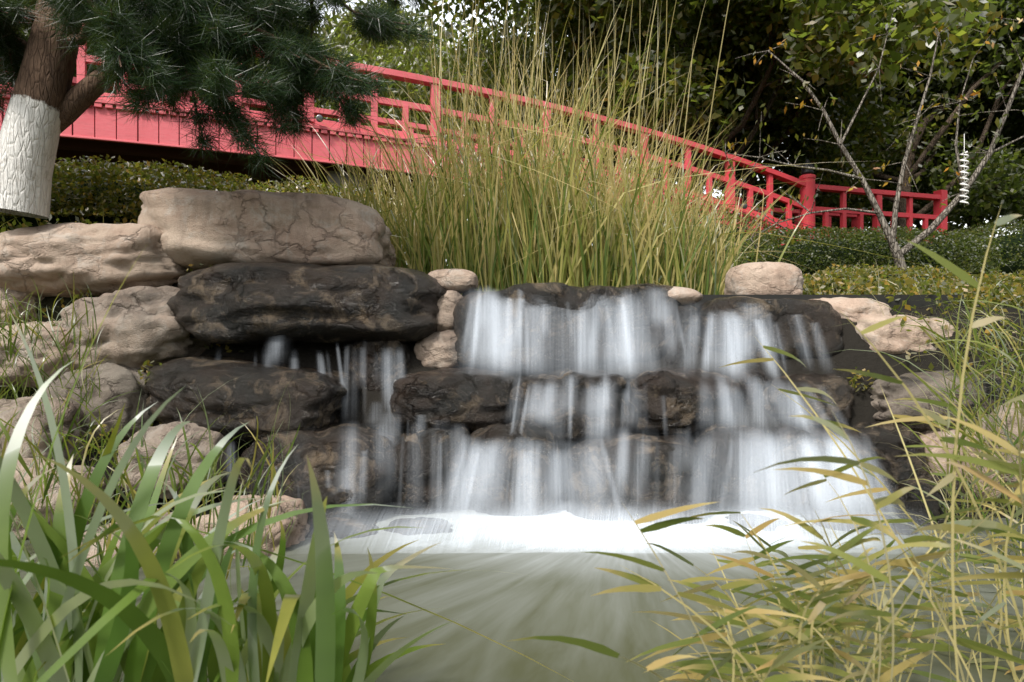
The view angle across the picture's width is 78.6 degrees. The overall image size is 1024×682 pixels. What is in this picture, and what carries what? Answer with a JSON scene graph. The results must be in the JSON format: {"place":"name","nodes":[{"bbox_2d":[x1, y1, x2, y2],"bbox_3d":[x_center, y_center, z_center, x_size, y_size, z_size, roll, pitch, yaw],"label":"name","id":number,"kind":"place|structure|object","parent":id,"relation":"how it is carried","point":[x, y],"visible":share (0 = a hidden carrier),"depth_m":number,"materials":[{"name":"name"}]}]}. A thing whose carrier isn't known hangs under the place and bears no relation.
{"place":"outdoors","nodes":[
{"label":"outdoors","id":0,"kind":"place"},
{"bbox_2d":[0,270,1023,518],"bbox_3d":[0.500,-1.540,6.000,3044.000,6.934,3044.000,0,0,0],"label":"rock wall","id":1,"kind":"structure","parent":0,"point":[370,406],"depth_m":4.95,"materials":[{"name":"black stone"}]},
{"bbox_2d":[0,287,44,325],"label":"rock","id":2,"kind":"object","parent":1,"relation":"on","point":[22,297],"visible":0.23,"depth_m":5.11,"materials":[{"name":"beige stone"}]},
{"bbox_2d":[0,321,80,387],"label":"rock","id":3,"kind":"object","parent":1,"relation":"on","point":[45,334],"visible":0.31,"depth_m":4.73,"materials":[{"name":"beige stone"}]},
{"bbox_2d":[0,396,87,464],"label":"rock","id":4,"kind":"object","parent":1,"relation":"on","point":[7,414],"visible":0.39,"depth_m":4.25,"materials":[{"name":"beige stone"}]},
{"bbox_2d":[17,0,89,86],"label":"tree","id":5,"kind":"object","parent":1,"relation":"on","point":[33,8],"visible":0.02,"depth_m":12.60,"materials":[{"name":"green plant"}]},
{"bbox_2d":[11,457,113,539],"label":"rock","id":6,"kind":"object","parent":1,"relation":"on","point":[28,461],"visible":0.12,"depth_m":3.82,"materials":[{"name":"beige stone"}]},
{"bbox_2d":[0,270,144,466],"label":"bank grass","id":7,"kind":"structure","parent":1,"relation":"on","point":[36,333],"depth_m":4.26,"materials":[{"name":"green plant"}]},
{"bbox_2d":[12,5,148,105],"bbox_3d":[-16.171,-7.532,13.870,14.605,13.270,16.179,0,0,0],"label":"tree","id":8,"kind":"object","parent":1,"relation":"on","point":[90,71],"visible":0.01,"depth_m":15.69,"materials":[{"name":"green plant"}]},
{"bbox_2d":[0,222,189,296],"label":"rock","id":9,"kind":"object","parent":1,"relation":"on","point":[99,259],"visible":0.66,"depth_m":5.00,"materials":[{"name":"beige stone"}]},
{"bbox_2d":[46,362,154,442],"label":"rock","id":10,"kind":"object","parent":1,"relation":"on","point":[117,380],"visible":0.43,"depth_m":4.58,"materials":[{"name":"beige stone"}]},
{"bbox_2d":[0,154,261,231],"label":"shrub","id":11,"kind":"object","parent":1,"relation":"on","point":[77,190],"visible":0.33,"depth_m":5.98,"materials":[{"name":"green plant"}]},
{"bbox_2d":[57,285,210,371],"bbox_3d":[-3.029,-0.057,5.177,1.204,0.774,0.906,0,0,9],"label":"rock","id":12,"kind":"object","parent":1,"relation":"on","point":[140,325],"visible":0.59,"depth_m":4.79,"materials":[{"name":"beige stone"}]},
{"bbox_2d":[0,378,308,584],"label":"grass","id":13,"kind":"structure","parent":1,"relation":"on","point":[123,479],"depth_m":2.93,"materials":[{"name":"green plant"}]},
{"bbox_2d":[117,421,231,498],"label":"rock","id":14,"kind":"object","parent":1,"relation":"on","point":[161,431],"visible":0.44,"depth_m":4.10,"materials":[{"name":"beige stone"}]},
{"bbox_2d":[0,0,467,218],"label":"pine tree","id":15,"kind":"object","parent":1,"relation":"on","point":[173,51],"visible":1,"depth_m":4.65,"materials":[{"name":"green plant"}]},
{"bbox_2d":[145,355,361,442],"bbox_3d":[-1.978,0.443,4.928,1.640,0.662,1.216,0,0,15],"label":"rock","id":16,"kind":"object","parent":1,"relation":"on","point":[313,399],"visible":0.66,"depth_m":4.42,"materials":[{"name":"black stone"}]},
{"bbox_2d":[341,340,410,391],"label":"rock","id":17,"kind":"object","parent":16,"relation":"on","point":[377,365],"visible":0.6,"depth_m":4.90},
{"bbox_2d":[166,263,446,346],"bbox_3d":[-1.637,-0.305,5.336,2.225,0.703,1.560,0,0,0],"label":"rock","id":18,"kind":"object","parent":1,"relation":"on","point":[267,304],"visible":0.97,"depth_m":4.71,"materials":[{"name":"black stone"}]},
{"bbox_2d":[138,187,395,269],"bbox_3d":[-2.207,-0.979,5.889,2.175,0.764,1.537,0,0,0],"label":"rock","id":19,"kind":"object","parent":18,"relation":"on","point":[206,228],"visible":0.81,"depth_m":5.22,"materials":[{"name":"beige stone"}]},
{"bbox_2d":[238,422,398,520],"bbox_3d":[-1.321,1.000,4.496,1.110,0.795,0.916,0,0,0],"label":"rock","id":20,"kind":"object","parent":1,"relation":"on","point":[351,463],"visible":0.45,"depth_m":4.14,"materials":[{"name":"brown stone"}]},
{"bbox_2d":[179,0,457,245],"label":"tree","id":21,"kind":"object","parent":1,"relation":"on","point":[341,35],"visible":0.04,"depth_m":21.13,"materials":[{"name":"green plant"}]},
{"bbox_2d":[238,174,405,221],"bbox_3d":[-2.746,-1.627,8.205,2.760,0.848,1.882,0,0,0],"label":"shrub","id":22,"kind":"object","parent":1,"relation":"on","point":[278,185],"visible":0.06,"depth_m":7.62,"materials":[{"name":"green plant"}]},
{"bbox_2d":[383,517,452,534],"bbox_3d":[-0.450,1.361,4.148,0.944,0.371,0.725,0,0,0],"label":"water foam","id":23,"kind":"object","parent":1,"relation":"on","point":[426,525],"visible":0.14,"depth_m":4.01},
{"bbox_2d":[387,426,471,514],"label":"rock","id":24,"kind":"object","parent":1,"relation":"on","point":[430,464],"visible":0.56,"depth_m":4.30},
{"bbox_2d":[436,290,462,330],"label":"rock","id":25,"kind":"object","parent":1,"relation":"on","point":[448,300],"visible":0.24,"depth_m":5.05,"materials":[{"name":"beige stone"}]},
{"bbox_2d":[428,269,477,293],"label":"rock","id":26,"kind":"object","parent":25,"relation":"on","point":[460,281],"visible":0.66,"depth_m":5.15,"materials":[{"name":"beige stone"}]},
{"bbox_2d":[389,367,519,433],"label":"rock","id":27,"kind":"object","parent":1,"relation":"on","point":[471,399],"visible":0.82,"depth_m":4.56,"materials":[{"name":"black stone"}]},
{"bbox_2d":[414,330,457,368],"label":"rock","id":28,"kind":"object","parent":27,"relation":"on","point":[436,349],"visible":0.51,"depth_m":4.96,"materials":[{"name":"beige stone"}]},
{"bbox_2d":[38,263,874,460],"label":"crevice plants","id":29,"kind":"object","parent":1,"relation":"on","point":[853,380],"visible":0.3,"depth_m":4.75,"materials":[{"name":"green plant"}]},
{"bbox_2d":[0,17,946,244],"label":"bridge","id":30,"kind":"structure","parent":1,"relation":"on","point":[92,122],"depth_m":10.22,"materials":[{"name":"red paint"}]},
{"bbox_2d":[0,82,746,208],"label":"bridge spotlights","id":31,"kind":"object","parent":30,"relation":"attached to","point":[320,117],"visible":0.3,"depth_m":10.19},
{"bbox_2d":[3,99,758,259],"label":"bridge","id":32,"kind":"structure","parent":30,"relation":"attached to","point":[78,148],"depth_m":9.72,"materials":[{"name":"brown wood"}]},
{"bbox_2d":[100,96,847,229],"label":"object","id":33,"kind":"object","parent":1,"relation":"on","point":[807,171],"visible":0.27,"depth_m":13.07,"materials":[{"name":"red wood"}]},
{"bbox_2d":[314,0,651,208],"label":"tree","id":34,"kind":"object","parent":1,"relation":"on","point":[405,64],"visible":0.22,"depth_m":15.43,"materials":[{"name":"green plant"}]},
{"bbox_2d":[0,214,1023,440],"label":"ground cover","id":35,"kind":"object","parent":1,"relation":"on","point":[885,284],"visible":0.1,"depth_m":5.66,"materials":[{"name":"green plant"}]},
{"bbox_2d":[324,171,712,283],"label":"bridge abutments","id":36,"kind":"object","parent":1,"relation":"on","point":[334,175],"visible":0.09,"depth_m":10.06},
{"bbox_2d":[509,368,637,444],"bbox_3d":[0.471,0.528,4.936,1.055,0.644,0.909,0,0,0],"label":"rock","id":37,"kind":"object","parent":1,"relation":"on","point":[568,405],"visible":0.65,"depth_m":4.58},
{"bbox_2d":[425,0,729,285],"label":"reed stalks","id":38,"kind":"object","parent":1,"relation":"on","point":[537,78],"visible":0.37,"depth_m":6.97,"materials":[{"name":"plant"}]},
{"bbox_2d":[254,0,908,294],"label":"reeds","id":39,"kind":"object","parent":1,"relation":"on","point":[552,242],"visible":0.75,"depth_m":6.41,"materials":[{"name":"green plant"}]},
{"bbox_2d":[564,432,708,524],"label":"waterfall","id":40,"kind":"structure","parent":1,"relation":"on","point":[636,475],"depth_m":4.16,"materials":[{"name":"white liquid"}]},
{"bbox_2d":[625,366,744,434],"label":"rock","id":41,"kind":"object","parent":1,"relation":"on","point":[681,400],"visible":0.81,"depth_m":4.57,"materials":[{"name":"black stone"}]},
{"bbox_2d":[664,333,703,364],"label":"waterfall","id":42,"kind":"structure","parent":41,"relation":"on","point":[683,347],"depth_m":5.01,"materials":[{"name":"grey liquid"}]},
{"bbox_2d":[592,208,783,258],"bbox_3d":[3.440,-1.987,12.495,3.897,1.350,2.180,0,0,0],"label":"shrub","id":43,"kind":"object","parent":1,"relation":"on","point":[746,228],"visible":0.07,"depth_m":11.86,"materials":[{"name":"green plant"}]},
{"bbox_2d":[677,305,700,334],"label":"waterfall","id":44,"kind":"structure","parent":1,"relation":"on","point":[689,315],"depth_m":5.08,"materials":[{"name":"grey liquid"}]},
{"bbox_2d":[668,286,702,304],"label":"rock","id":45,"kind":"object","parent":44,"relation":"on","point":[685,296],"visible":0.53,"depth_m":5.09,"materials":[{"name":"beige stone"}]},
{"bbox_2d":[415,0,1021,192],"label":"tree","id":46,"kind":"object","parent":1,"relation":"on","point":[829,29],"visible":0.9,"depth_m":13.03,"materials":[{"name":"green plant"}]},
{"bbox_2d":[691,423,773,510],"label":"rock","id":47,"kind":"object","parent":1,"relation":"on","point":[735,457],"visible":0.66,"depth_m":4.38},
{"bbox_2d":[729,368,771,404],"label":"waterfall","id":48,"kind":"structure","parent":1,"relation":"on","point":[755,382],"depth_m":4.84,"materials":[{"name":"white liquid"}]},
{"bbox_2d":[608,10,900,228],"bbox_3d":[7.489,-9.355,19.333,11.456,17.172,15.175,0,0,0],"label":"tree","id":49,"kind":"object","parent":1,"relation":"on","point":[750,179],"visible":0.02,"depth_m":19.56,"materials":[{"name":"green plant"}]},
{"bbox_2d":[724,513,788,530],"bbox_3d":[1.424,1.362,4.139,0.936,0.351,0.742,0,0,16],"label":"foam","id":50,"kind":"object","parent":1,"relation":"on","point":[754,520],"visible":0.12,"depth_m":4.14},
{"bbox_2d":[724,262,803,294],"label":"rock","id":51,"kind":"object","parent":1,"relation":"on","point":[767,278],"visible":0.71,"depth_m":5.67,"materials":[{"name":"beige stone"}]},
{"bbox_2d":[762,373,855,428],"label":"rock","id":52,"kind":"object","parent":1,"relation":"on","point":[780,406],"visible":0.65,"depth_m":4.67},
{"bbox_2d":[765,423,873,514],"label":"waterfall","id":53,"kind":"structure","parent":1,"relation":"on","point":[790,443],"depth_m":4.29,"materials":[{"name":"white liquid"}]},
{"bbox_2d":[692,295,963,308],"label":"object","id":54,"kind":"object","parent":1,"relation":"on","point":[917,300],"visible":0.07,"depth_m":5.40,"materials":[{"name":"black"}]},
{"bbox_2d":[453,282,599,371],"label":"waterfall","id":55,"kind":"structure","parent":54,"relation":"on","point":[547,326],"depth_m":4.84,"materials":[{"name":"white liquid"}]},
{"bbox_2d":[583,283,681,364],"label":"rock","id":56,"kind":"object","parent":54,"relation":"on","point":[641,322],"visible":0.56,"depth_m":4.95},
{"bbox_2d":[698,296,843,361],"bbox_3d":[2.135,-0.058,5.387,1.230,0.616,0.941,0,0,0],"label":"rock","id":57,"kind":"object","parent":54,"relation":"on","point":[734,326],"visible":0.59,"depth_m":4.97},
{"bbox_2d":[705,58,967,218],"bbox_3d":[16.416,-14.234,36.034,22.189,24.554,19.881,0,0,0],"label":"tree","id":58,"kind":"object","parent":1,"relation":"on","point":[828,150],"depth_m":31.65,"materials":[{"name":"green plant"}]},
{"bbox_2d":[658,0,1023,243],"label":"tree","id":59,"kind":"object","parent":1,"relation":"on","point":[999,179],"visible":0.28,"depth_m":18.73,"materials":[{"name":"green plant"}]},
{"bbox_2d":[809,297,891,321],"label":"rock","id":60,"kind":"object","parent":1,"relation":"on","point":[853,309],"visible":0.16,"depth_m":5.23,"materials":[{"name":"beige stone"}]},
{"bbox_2d":[800,511,919,535],"bbox_3d":[2.240,1.333,4.145,0.873,0.361,0.721,0,0,0],"label":"foam","id":61,"kind":"object","parent":1,"relation":"on","point":[847,527],"visible":0.2,"depth_m":4.04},
{"bbox_2d":[723,224,1006,278],"bbox_3d":[6.120,-1.444,11.191,5.002,1.213,1.984,0,0,0],"label":"hedge","id":62,"kind":"object","parent":1,"relation":"on","point":[965,253],"visible":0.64,"depth_m":10.53,"materials":[{"name":"green plant"}]},
{"bbox_2d":[721,0,1023,270],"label":"tree","id":63,"kind":"object","parent":1,"relation":"on","point":[897,253],"visible":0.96,"depth_m":9.00,"materials":[{"name":"grey plant"}]},
{"bbox_2d":[959,134,968,206],"bbox_3d":[6.360,-2.399,8.800,0.116,1.030,0.116,0,0,0],"label":"spiral ornament","id":64,"kind":"object","parent":63,"relation":"attached to","point":[964,182],"visible":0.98,"depth_m":8.79,"materials":[{"name":"white plastic"}]},
{"bbox_2d":[802,262,970,294],"bbox_3d":[4.671,-0.667,8.011,2.405,0.585,1.912,0,0,0],"label":"shrub","id":65,"kind":"object","parent":1,"relation":"on","point":[945,274],"visible":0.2,"depth_m":7.46,"materials":[{"name":"green plant"}]},
{"bbox_2d":[846,421,930,500],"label":"rock","id":66,"kind":"object","parent":1,"relation":"on","point":[895,464],"visible":0.44,"depth_m":4.40,"materials":[{"name":"black stone"}]},
{"bbox_2d":[755,3,1023,235],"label":"tree","id":67,"kind":"object","parent":1,"relation":"on","point":[881,126],"visible":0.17,"depth_m":18.76,"materials":[{"name":"green plant"}]},
{"bbox_2d":[755,135,1023,230],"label":"tree","id":68,"kind":"object","parent":1,"relation":"on","point":[883,204],"depth_m":44.02,"materials":[{"name":"green plant"}]},
{"bbox_2d":[852,106,966,228],"bbox_3d":[25.365,-10.252,27.895,21.768,16.626,16.753,0,0,0],"label":"tree","id":69,"kind":"object","parent":1,"relation":"on","point":[920,187],"depth_m":28.77,"materials":[{"name":"green plant"}]},
{"bbox_2d":[823,259,1023,589],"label":"bank grass","id":70,"kind":"structure","parent":1,"relation":"on","point":[1006,355],"depth_m":3.39,"materials":[{"name":"green plant"}]},
{"bbox_2d":[893,474,981,526],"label":"rock","id":71,"kind":"object","parent":1,"relation":"on","point":[912,506],"visible":0.28,"depth_m":4.07,"materials":[{"name":"stone"}]},
{"bbox_2d":[868,370,1023,432],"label":"rock","id":72,"kind":"object","parent":1,"relation":"on","point":[891,391],"visible":0.35,"depth_m":4.52,"materials":[{"name":"beige stone"}]},
{"bbox_2d":[855,314,958,353],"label":"rock","id":73,"kind":"object","parent":72,"relation":"on","point":[883,339],"visible":0.37,"depth_m":4.99,"materials":[{"name":"beige stone"}]},
{"bbox_2d":[918,429,1000,501],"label":"rock","id":74,"kind":"object","parent":1,"relation":"on","point":[932,435],"visible":0.15,"depth_m":4.35,"materials":[{"name":"beige stone"}]},
{"bbox_2d":[906,268,1023,306],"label":"shrub","id":75,"kind":"object","parent":1,"relation":"on","point":[991,277],"visible":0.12,"depth_m":6.10,"materials":[{"name":"green plant"}]},
{"bbox_2d":[926,219,1023,276],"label":"hedge","id":76,"kind":"object","parent":1,"relation":"on","point":[1012,253],"visible":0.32,"depth_m":12.48,"materials":[{"name":"green plant"}]},
{"bbox_2d":[975,400,1023,509],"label":"rock","id":77,"kind":"object","parent":1,"relation":"on","point":[1015,432],"visible":0.09,"depth_m":4.23,"materials":[{"name":"beige stone"}]},
{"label":"rock","id":78,"kind":"object","parent":1,"relation":"on","visible":0},
{"bbox_2d":[461,420,563,516],"bbox_3d":[0.003,0.926,4.512,0.753,0.718,0.632,0,0,0],"label":"rock","id":79,"kind":"object","parent":78,"relation":"on","point":[512,468],"visible":0.91,"depth_m":4.27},
{"bbox_2d":[0,196,1023,372],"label":"bank grass","id":80,"kind":"structure","parent":0,"point":[819,285],"depth_m":5.72,"materials":[{"name":"green plant"}]},
{"bbox_2d":[11,510,1023,681],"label":"pool water","id":81,"kind":"structure","parent":0,"point":[551,581],"depth_m":2.97,"materials":[{"name":"liquid"}]},
{"bbox_2d":[80,508,193,567],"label":"rock","id":82,"kind":"object","parent":81,"relation":"in","point":[91,552],"visible":0.02,"depth_m":3.39,"materials":[{"name":"beige stone"}]},
{"bbox_2d":[192,494,309,558],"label":"rock","id":83,"kind":"object","parent":81,"relation":"in","point":[300,531],"visible":0.2,"depth_m":3.58,"materials":[{"name":"beige stone"}]},
{"bbox_2d":[0,257,571,681],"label":"iris leaves","id":84,"kind":"object","parent":81,"relation":"in","point":[72,620],"visible":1,"depth_m":1.42,"materials":[{"name":"green plant"}]},
{"bbox_2d":[305,517,378,538],"bbox_3d":[-1.117,1.318,3.996,0.618,0.348,0.475,0,0,0],"label":"foam","id":85,"kind":"object","parent":81,"relation":"in","point":[341,528],"visible":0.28,"depth_m":3.90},
{"bbox_2d":[508,519,739,538],"bbox_3d":[0.651,1.163,3.685,3.937,0.380,0.470,0,0,0],"label":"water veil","id":86,"kind":"object","parent":81,"relation":"in","point":[626,532],"visible":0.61,"depth_m":3.64,"materials":[{"name":"white liquid"}]},
{"bbox_2d":[300,0,1016,235],"label":"sky","id":87,"kind":"structure","parent":0,"point":[448,16],"materials":[{"name":"white"}]},
{"bbox_2d":[510,200,1023,681],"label":"bamboo grass","id":88,"kind":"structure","parent":0,"point":[702,669],"depth_m":1.56,"materials":[{"name":"green plant"}]}
]}

